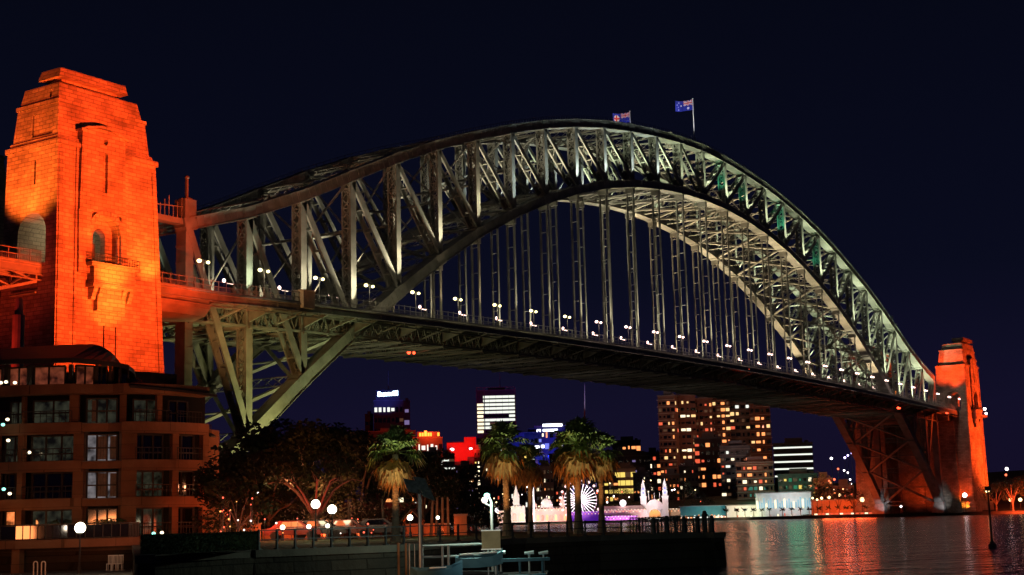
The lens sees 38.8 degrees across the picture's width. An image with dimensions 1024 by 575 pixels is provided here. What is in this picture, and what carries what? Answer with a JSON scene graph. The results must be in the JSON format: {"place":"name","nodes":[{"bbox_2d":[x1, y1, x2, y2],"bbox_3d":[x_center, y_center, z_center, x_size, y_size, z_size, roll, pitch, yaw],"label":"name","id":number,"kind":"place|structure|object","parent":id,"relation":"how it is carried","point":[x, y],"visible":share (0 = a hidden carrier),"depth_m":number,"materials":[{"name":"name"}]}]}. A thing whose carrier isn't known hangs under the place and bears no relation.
{"place":"outdoors","nodes":[
{"label":"outdoors","id":0,"kind":"place"},
{"bbox_2d":[11,298,24,366],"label":"support column","id":1,"kind":"structure","parent":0,"point":[18,327],"depth_m":231.72,"materials":[{"name":"concrete"}]},
{"bbox_2d":[0,569,132,574],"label":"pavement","id":2,"kind":"structure","parent":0,"point":[108,572],"depth_m":94.98,"materials":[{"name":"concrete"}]},
{"bbox_2d":[0,67,163,374],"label":"granite pylon","id":3,"kind":"object","parent":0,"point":[81,187],"visible":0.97,"depth_m":271.96,"materials":[{"name":"stone"}]},
{"bbox_2d":[139,530,650,551],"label":"quay promenade","id":4,"kind":"structure","parent":0,"point":[306,543],"depth_m":97.19,"materials":[{"name":"grey concrete"}]},
{"bbox_2d":[0,155,5,255],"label":"granite pylon","id":5,"kind":"object","parent":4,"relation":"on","point":[2,187],"visible":0.17,"depth_m":306.63,"materials":[{"name":"stone"}]},
{"bbox_2d":[0,344,218,573],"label":"waterfront hotel","id":6,"kind":"structure","parent":4,"relation":"on","point":[130,445],"depth_m":123.02,"materials":[{"name":"brick"}]},
{"bbox_2d":[4,473,16,499],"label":"window","id":7,"kind":"structure","parent":6,"relation":"in","point":[11,478],"depth_m":123.12,"materials":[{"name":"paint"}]},
{"bbox_2d":[4,436,24,461],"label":"window","id":8,"kind":"structure","parent":6,"relation":"in","point":[13,444],"depth_m":123.09,"materials":[{"name":"glass"}]},
{"bbox_2d":[9,366,28,385],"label":"window","id":9,"kind":"structure","parent":6,"relation":"in","point":[20,375],"depth_m":123.64,"materials":[{"name":"glass"}]},
{"bbox_2d":[33,365,66,384],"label":"window","id":10,"kind":"structure","parent":6,"relation":"in","point":[51,374],"depth_m":123.33,"materials":[{"name":"glass"}]},
{"bbox_2d":[32,399,69,422],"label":"window","id":11,"kind":"structure","parent":6,"relation":"in","point":[38,405],"depth_m":123.12,"materials":[{"name":"glass"}]},
{"bbox_2d":[31,509,71,523],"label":"window","id":12,"kind":"structure","parent":6,"relation":"in","point":[37,516],"depth_m":123.18,"materials":[{"name":"glass"}]},
{"bbox_2d":[30,472,72,498],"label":"window","id":13,"kind":"structure","parent":6,"relation":"in","point":[50,478],"depth_m":123.06,"materials":[{"name":"glass"}]},
{"bbox_2d":[30,435,73,460],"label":"window","id":14,"kind":"structure","parent":6,"relation":"in","point":[41,442],"depth_m":123.06,"materials":[{"name":"glass"}]},
{"bbox_2d":[75,365,94,383],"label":"window","id":15,"kind":"structure","parent":6,"relation":"in","point":[84,374],"depth_m":123.46,"materials":[{"name":"glass"}]},
{"bbox_2d":[86,508,117,524],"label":"window","id":16,"kind":"structure","parent":6,"relation":"in","point":[100,513],"depth_m":122.94,"materials":[{"name":"glass"}]},
{"bbox_2d":[86,471,117,497],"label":"window","id":17,"kind":"structure","parent":6,"relation":"in","point":[92,484],"depth_m":122.76,"materials":[{"name":"glass"}]},
{"bbox_2d":[86,434,117,460],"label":"window","id":18,"kind":"structure","parent":6,"relation":"in","point":[92,447],"depth_m":122.76,"materials":[{"name":"glass"}]},
{"bbox_2d":[86,398,117,422],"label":"window","id":19,"kind":"structure","parent":6,"relation":"in","point":[106,410],"depth_m":122.88,"materials":[{"name":"glass"}]},
{"bbox_2d":[112,364,129,383],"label":"window","id":20,"kind":"structure","parent":6,"relation":"in","point":[119,375],"depth_m":123.91,"materials":[{"name":"glass"}]},
{"bbox_2d":[132,399,154,421],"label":"window","id":21,"kind":"structure","parent":6,"relation":"in","point":[145,404],"depth_m":124.33,"materials":[{"name":"glass"}]},
{"bbox_2d":[136,507,163,534],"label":"window","id":22,"kind":"structure","parent":6,"relation":"in","point":[150,515],"depth_m":124.64,"materials":[{"name":"glass"}]},
{"bbox_2d":[136,471,163,496],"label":"window","id":23,"kind":"structure","parent":6,"relation":"in","point":[143,477],"depth_m":124.58,"materials":[{"name":"glass"}]},
{"bbox_2d":[137,434,163,458],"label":"window","id":24,"kind":"structure","parent":6,"relation":"in","point":[143,440],"depth_m":124.61,"materials":[{"name":"glass"}]},
{"bbox_2d":[167,400,187,422],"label":"window","id":25,"kind":"structure","parent":6,"relation":"in","point":[173,405],"depth_m":126.48,"materials":[{"name":"glass"}]},
{"bbox_2d":[169,434,193,459],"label":"window","id":26,"kind":"structure","parent":6,"relation":"in","point":[187,441],"depth_m":126.75,"materials":[{"name":"glass"}]},
{"bbox_2d":[178,507,193,533],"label":"window","id":27,"kind":"structure","parent":6,"relation":"in","point":[184,513],"depth_m":126.75,"materials":[{"name":"glass"}]},
{"bbox_2d":[178,471,193,495],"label":"window","id":28,"kind":"structure","parent":6,"relation":"in","point":[185,477],"depth_m":126.78,"materials":[{"name":"glass"}]},
{"bbox_2d":[191,507,241,532],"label":"garden shrub","id":29,"kind":"object","parent":4,"relation":"on","point":[208,523],"visible":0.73,"depth_m":108.70,"materials":[{"name":"green plant"}]},
{"bbox_2d":[190,443,268,521],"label":"broadleaf tree","id":30,"kind":"object","parent":4,"relation":"on","point":[205,477],"visible":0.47,"depth_m":120.37,"materials":[{"name":"green plant"}]},
{"bbox_2d":[202,478,277,530],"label":"broadleaf tree","id":31,"kind":"object","parent":4,"relation":"on","point":[266,509],"visible":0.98,"depth_m":104.85,"materials":[{"name":"green plant"}]},
{"bbox_2d":[219,421,286,520],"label":"broadleaf tree","id":32,"kind":"object","parent":4,"relation":"on","point":[256,440],"visible":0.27,"depth_m":149.35,"materials":[{"name":"green plant"}]},
{"bbox_2d":[227,451,312,528],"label":"broadleaf tree","id":33,"kind":"object","parent":4,"relation":"on","point":[259,473],"visible":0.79,"depth_m":117.77,"materials":[{"name":"green plant"}]},
{"bbox_2d":[234,417,343,520],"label":"broadleaf tree","id":34,"kind":"object","parent":4,"relation":"on","point":[285,423],"visible":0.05,"depth_m":166.20,"materials":[{"name":"green plant"}]},
{"bbox_2d":[263,520,322,538],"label":"parked car","id":35,"kind":"object","parent":4,"relation":"on","point":[290,525],"visible":0.54,"depth_m":110.29,"materials":[{"name":"paint"}]},
{"bbox_2d":[247,418,372,518],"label":"broadleaf tree","id":36,"kind":"object","parent":4,"relation":"on","point":[308,443],"visible":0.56,"depth_m":139.59,"materials":[{"name":"green plant"}]},
{"bbox_2d":[255,449,377,538],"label":"fig tree","id":37,"kind":"object","parent":4,"relation":"on","point":[341,467],"visible":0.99,"depth_m":111.87,"materials":[{"name":"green plant"}]},
{"bbox_2d":[296,520,346,538],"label":"parked car","id":38,"kind":"object","parent":4,"relation":"on","point":[323,523],"visible":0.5,"depth_m":111.32,"materials":[{"name":"paint"}]},
{"bbox_2d":[323,519,374,537],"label":"parked car","id":39,"kind":"object","parent":4,"relation":"on","point":[351,523],"visible":0.39,"depth_m":112.30,"materials":[{"name":"paint"}]},
{"bbox_2d":[311,430,411,521],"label":"broadleaf tree","id":40,"kind":"object","parent":4,"relation":"on","point":[363,445],"visible":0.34,"depth_m":133.82,"materials":[{"name":"green plant"}]},
{"bbox_2d":[352,500,400,536],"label":"garden shrub","id":41,"kind":"object","parent":4,"relation":"on","point":[372,512],"visible":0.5,"depth_m":121.92,"materials":[{"name":"green plant"}]},
{"bbox_2d":[356,518,406,537],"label":"parked car","id":42,"kind":"object","parent":4,"relation":"on","point":[381,522],"visible":0.31,"depth_m":113.31,"materials":[{"name":"paint"}]},
{"bbox_2d":[359,449,412,516],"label":"broadleaf tree","id":43,"kind":"object","parent":4,"relation":"on","point":[371,486],"visible":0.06,"depth_m":164.89,"materials":[{"name":"green plant"}]},
{"bbox_2d":[366,424,426,541],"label":"palm tree","id":44,"kind":"object","parent":4,"relation":"on","point":[393,473],"visible":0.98,"depth_m":84.28,"materials":[{"name":"green plant"}]},
{"bbox_2d":[383,448,460,522],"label":"broadleaf tree","id":45,"kind":"object","parent":4,"relation":"on","point":[431,460],"visible":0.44,"depth_m":128.08,"materials":[{"name":"green plant"}]},
{"bbox_2d":[412,457,481,522],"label":"broadleaf tree","id":46,"kind":"object","parent":4,"relation":"on","point":[461,494],"visible":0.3,"depth_m":140.47,"materials":[{"name":"green plant"}]},
{"bbox_2d":[455,480,496,530],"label":"broadleaf tree","id":47,"kind":"object","parent":4,"relation":"on","point":[480,495],"visible":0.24,"depth_m":150.15,"materials":[{"name":"green plant"}]},
{"bbox_2d":[456,495,497,531],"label":"garden shrub","id":48,"kind":"object","parent":4,"relation":"on","point":[478,512],"visible":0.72,"depth_m":138.04,"materials":[{"name":"green plant"}]},
{"bbox_2d":[479,420,532,535],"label":"palm tree","id":49,"kind":"object","parent":4,"relation":"on","point":[504,465],"visible":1,"depth_m":100.20,"materials":[{"name":"green plant"}]},
{"bbox_2d":[515,442,549,533],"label":"palm tree","id":50,"kind":"object","parent":4,"relation":"on","point":[533,477],"visible":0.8,"depth_m":112.27,"materials":[{"name":"green plant"}]},
{"bbox_2d":[550,430,579,531],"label":"palm tree","id":51,"kind":"object","parent":4,"relation":"on","point":[568,508],"visible":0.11,"depth_m":116.23,"materials":[{"name":"green plant"}]},
{"bbox_2d":[548,415,608,533],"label":"palm tree","id":52,"kind":"object","parent":4,"relation":"on","point":[578,465],"visible":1,"depth_m":99.31,"materials":[{"name":"green plant"}]},
{"bbox_2d":[589,429,623,532],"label":"palm tree","id":53,"kind":"object","parent":4,"relation":"on","point":[605,472],"visible":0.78,"depth_m":104.25,"materials":[{"name":"green plant"}]},
{"bbox_2d":[0,0,1023,501],"label":"sky","id":54,"kind":"structure","parent":0,"point":[896,127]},
{"bbox_2d":[219,470,1023,527],"bbox_3d":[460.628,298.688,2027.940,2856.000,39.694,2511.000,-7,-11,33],"label":"hills","id":55,"kind":"structure","parent":0,"point":[1004,505],"depth_m":935.68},
{"bbox_2d":[373,378,403,430],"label":"office tower","id":56,"kind":"structure","parent":55,"relation":"on","point":[388,407],"depth_m":1720.39,"materials":[{"name":"blue concrete"}]},
{"bbox_2d":[365,428,415,501],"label":"office block","id":57,"kind":"structure","parent":55,"relation":"on","point":[381,431],"depth_m":1512.20,"materials":[{"name":"grey concrete"}]},
{"bbox_2d":[412,431,442,502],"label":"office block","id":58,"kind":"structure","parent":55,"relation":"on","point":[429,439],"depth_m":1462.23,"materials":[{"name":"red concrete"}]},
{"bbox_2d":[446,437,475,464],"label":"apartment tower","id":59,"kind":"structure","parent":55,"relation":"on","point":[463,451],"depth_m":1308.99,"materials":[{"name":"red"}]},
{"bbox_2d":[481,457,499,507],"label":"apartment block","id":60,"kind":"structure","parent":55,"relation":"on","point":[495,490],"depth_m":1083.56,"materials":[{"name":"grey concrete"}]},
{"bbox_2d":[476,386,515,437],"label":"office tower","id":61,"kind":"structure","parent":55,"relation":"on","point":[494,404],"depth_m":1618.90,"materials":[{"name":"grey concrete"}]},
{"bbox_2d":[510,486,524,522],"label":"fairground hall","id":62,"kind":"structure","parent":55,"relation":"on","point":[517,512],"depth_m":861.09,"materials":[{"name":"white"}]},
{"bbox_2d":[524,429,543,464],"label":"office block","id":63,"kind":"structure","parent":55,"relation":"on","point":[533,436],"depth_m":1431.80,"materials":[{"name":"blue concrete"}]},
{"bbox_2d":[535,460,553,506],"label":"apartment block","id":64,"kind":"structure","parent":55,"relation":"on","point":[547,488],"depth_m":1063.29,"materials":[{"name":"concrete"}]},
{"bbox_2d":[532,495,566,521],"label":"fairground hall","id":65,"kind":"structure","parent":55,"relation":"on","point":[555,514],"depth_m":855.68,"materials":[{"name":"white"}]},
{"bbox_2d":[534,422,574,493],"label":"office block","id":66,"kind":"structure","parent":55,"relation":"on","point":[548,438],"depth_m":1513.11,"materials":[{"name":"blue concrete"}]},
{"bbox_2d":[615,462,635,501],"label":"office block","id":67,"kind":"structure","parent":55,"relation":"on","point":[625,476],"depth_m":1053.79,"materials":[{"name":"concrete"}]},
{"bbox_2d":[604,505,646,516],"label":"fairground hall","id":68,"kind":"structure","parent":55,"relation":"on","point":[639,510],"depth_m":842.93,"materials":[{"name":"pink"}]},
{"bbox_2d":[612,436,640,452],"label":"apartment block","id":69,"kind":"structure","parent":55,"relation":"on","point":[626,442],"depth_m":1309.77,"materials":[{"name":"grey concrete"}]},
{"bbox_2d":[612,449,651,498],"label":"apartment block","id":70,"kind":"structure","parent":55,"relation":"on","point":[633,457],"depth_m":1156.04,"materials":[{"name":"grey concrete"}]},
{"bbox_2d":[632,467,649,500],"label":"apartment block","id":71,"kind":"structure","parent":55,"relation":"on","point":[640,475],"depth_m":1003.49,"materials":[{"name":"grey concrete"}]},
{"bbox_2d":[640,479,668,516],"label":"funfair gate","id":72,"kind":"structure","parent":55,"relation":"on","point":[655,508],"depth_m":850.30,"materials":[{"name":"white"}]},
{"bbox_2d":[649,448,661,498],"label":"apartment block","id":73,"kind":"structure","parent":55,"relation":"on","point":[655,466],"depth_m":1205.40,"materials":[{"name":"brown brick"}]},
{"bbox_2d":[657,391,679,496],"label":"apartment tower","id":74,"kind":"structure","parent":55,"relation":"on","point":[668,427],"depth_m":1069.46,"materials":[{"name":"brown brick"}]},
{"bbox_2d":[661,468,679,501],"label":"apartment block","id":75,"kind":"structure","parent":55,"relation":"on","point":[672,475],"depth_m":963.04,"materials":[{"name":"brown brick"}]},
{"bbox_2d":[676,394,696,464],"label":"apartment tower","id":76,"kind":"structure","parent":55,"relation":"on","point":[687,418],"depth_m":1089.79,"materials":[{"name":"brown brick"}]},
{"bbox_2d":[678,460,699,498],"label":"apartment block","id":77,"kind":"structure","parent":55,"relation":"on","point":[688,471],"depth_m":983.55,"materials":[{"name":"grey concrete"}]},
{"bbox_2d":[695,397,713,437],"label":"apartment tower","id":78,"kind":"structure","parent":55,"relation":"on","point":[704,414],"depth_m":1101.13,"materials":[{"name":"brown brick"}]},
{"bbox_2d":[693,432,721,496],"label":"apartment block","id":79,"kind":"structure","parent":55,"relation":"on","point":[707,452],"depth_m":1005.05,"materials":[{"name":"brown brick"}]},
{"bbox_2d":[712,398,731,445],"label":"apartment tower","id":80,"kind":"structure","parent":55,"relation":"on","point":[721,420],"depth_m":1110.58,"materials":[{"name":"brown brick"}]},
{"bbox_2d":[719,440,750,497],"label":"apartment block","id":81,"kind":"structure","parent":55,"relation":"on","point":[732,453],"depth_m":964.92,"materials":[{"name":"brown concrete"}]},
{"bbox_2d":[730,401,750,456],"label":"apartment tower","id":82,"kind":"structure","parent":55,"relation":"on","point":[739,420],"depth_m":1120.55,"materials":[{"name":"brown concrete"}]},
{"bbox_2d":[735,456,774,499],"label":"apartment block","id":83,"kind":"structure","parent":55,"relation":"on","point":[755,474],"depth_m":933.06,"materials":[{"name":"brown brick"}]},
{"bbox_2d":[748,402,772,460],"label":"apartment tower","id":84,"kind":"structure","parent":55,"relation":"on","point":[760,430],"depth_m":1099.19,"materials":[{"name":"brown brick"}]},
{"bbox_2d":[772,438,813,491],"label":"office block","id":85,"kind":"structure","parent":55,"relation":"on","point":[789,453],"depth_m":1005.71,"materials":[{"name":"grey concrete"}]},
{"bbox_2d":[777,468,817,494],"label":"office block","id":86,"kind":"structure","parent":55,"relation":"on","point":[793,479],"depth_m":933.15,"materials":[{"name":"green concrete"}]},
{"bbox_2d":[451,514,1023,574],"bbox_3d":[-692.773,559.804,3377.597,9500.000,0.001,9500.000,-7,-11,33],"label":"water","id":87,"kind":"structure","parent":0,"point":[938,545],"depth_m":132.45,"materials":[{"name":"black liquid"}]},
{"bbox_2d":[0,530,726,574],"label":"sea wall","id":88,"kind":"structure","parent":87,"relation":"in","point":[624,551],"depth_m":86.61,"materials":[{"name":"stone"}]},
{"bbox_2d":[140,531,256,554],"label":"hedge","id":89,"kind":"object","parent":88,"relation":"on","point":[167,543],"visible":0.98,"depth_m":66.18,"materials":[{"name":"green plant"}]},
{"bbox_2d":[255,517,714,549],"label":"quay railing","id":90,"kind":"object","parent":88,"relation":"on","point":[367,536],"visible":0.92,"depth_m":76.61,"materials":[{"name":"metal"}]},
{"bbox_2d":[629,515,709,533],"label":"corner railing","id":91,"kind":"object","parent":88,"relation":"on","point":[661,517],"visible":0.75,"depth_m":93.57,"materials":[{"name":"metal"}]},
{"bbox_2d":[410,560,462,574],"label":"service launch","id":92,"kind":"object","parent":87,"relation":"on","point":[456,568],"visible":1,"depth_m":59.72,"materials":[{"name":"teal paint"}]},
{"bbox_2d":[463,550,549,574],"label":"floating pontoon","id":93,"kind":"object","parent":87,"relation":"on","point":[542,559],"visible":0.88,"depth_m":66.59,"materials":[{"name":"metal"}]},
{"bbox_2d":[403,476,434,567],"bbox_3d":[-3.927,10.296,61.907,1.205,4.537,0.835,4,-11,-30],"label":"solar light pole","id":94,"kind":"object","parent":93,"relation":"on","point":[418,485],"visible":1,"depth_m":61.94,"materials":[{"name":"metal"}]},
{"bbox_2d":[422,543,502,573],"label":"gangway","id":95,"kind":"object","parent":93,"relation":"on","point":[442,556],"visible":0.64,"depth_m":65.54,"materials":[{"name":"metal"}]},
{"bbox_2d":[455,548,502,567],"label":"dinghy","id":96,"kind":"object","parent":93,"relation":"on","point":[484,559],"visible":0.89,"depth_m":65.67,"materials":[{"name":"teal paint"}]},
{"bbox_2d":[481,530,500,574],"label":"sign board","id":97,"kind":"object","parent":93,"relation":"on","point":[490,539],"visible":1,"depth_m":65.97,"materials":[{"name":"metal"}]},
{"bbox_2d":[678,510,1023,521],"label":"quay wall","id":98,"kind":"structure","parent":87,"relation":"in","point":[867,515],"depth_m":718.01,"materials":[{"name":"concrete"}]},
{"bbox_2d":[0,116,960,513],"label":"arch bridge","id":99,"kind":"structure","parent":98,"relation":"on","point":[204,320],"depth_m":437.14,"materials":[{"name":"metal"}]},
{"bbox_2d":[0,268,37,296],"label":"approach span","id":100,"kind":"object","parent":99,"relation":"attached to","point":[8,285],"visible":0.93,"depth_m":264.01,"materials":[{"name":"metal"}]},
{"bbox_2d":[679,505,725,515],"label":"waterfront shed","id":101,"kind":"structure","parent":98,"relation":"on","point":[716,510],"depth_m":800.63,"materials":[{"name":"concrete"}]},
{"bbox_2d":[725,504,756,516],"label":"waterfront shed","id":102,"kind":"structure","parent":98,"relation":"on","point":[740,513],"depth_m":790.50,"materials":[{"name":"concrete"}]},
{"bbox_2d":[754,491,811,516],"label":"glass pavilion","id":103,"kind":"structure","parent":98,"relation":"on","point":[775,501],"depth_m":780.90,"materials":[{"name":"glass"}]},
{"bbox_2d":[810,499,856,514],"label":"waterfront shed","id":104,"kind":"structure","parent":98,"relation":"on","point":[825,503],"depth_m":761.14,"materials":[{"name":"concrete"}]},
{"bbox_2d":[852,347,904,513],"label":"granite pylon","id":105,"kind":"object","parent":98,"relation":"on","point":[887,448],"visible":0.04,"depth_m":743.21,"materials":[{"name":"stone"}]},
{"bbox_2d":[895,424,934,511],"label":"abutment","id":106,"kind":"object","parent":98,"relation":"on","point":[906,476],"visible":0.24,"depth_m":748.96,"materials":[{"name":"stone"}]},
{"bbox_2d":[938,421,962,512],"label":"buttress pier","id":107,"kind":"structure","parent":98,"relation":"on","point":[950,467],"depth_m":717.69,"materials":[{"name":"stone"}]},
{"bbox_2d":[935,337,993,513],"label":"granite pylon","id":108,"kind":"object","parent":98,"relation":"on","point":[957,373],"visible":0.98,"depth_m":727.12,"materials":[{"name":"stone"}]},
{"bbox_2d":[997,477,1023,510],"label":"broadleaf tree","id":109,"kind":"object","parent":98,"relation":"on","point":[1012,498],"visible":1,"depth_m":680.05,"materials":[{"name":"brown plant"}]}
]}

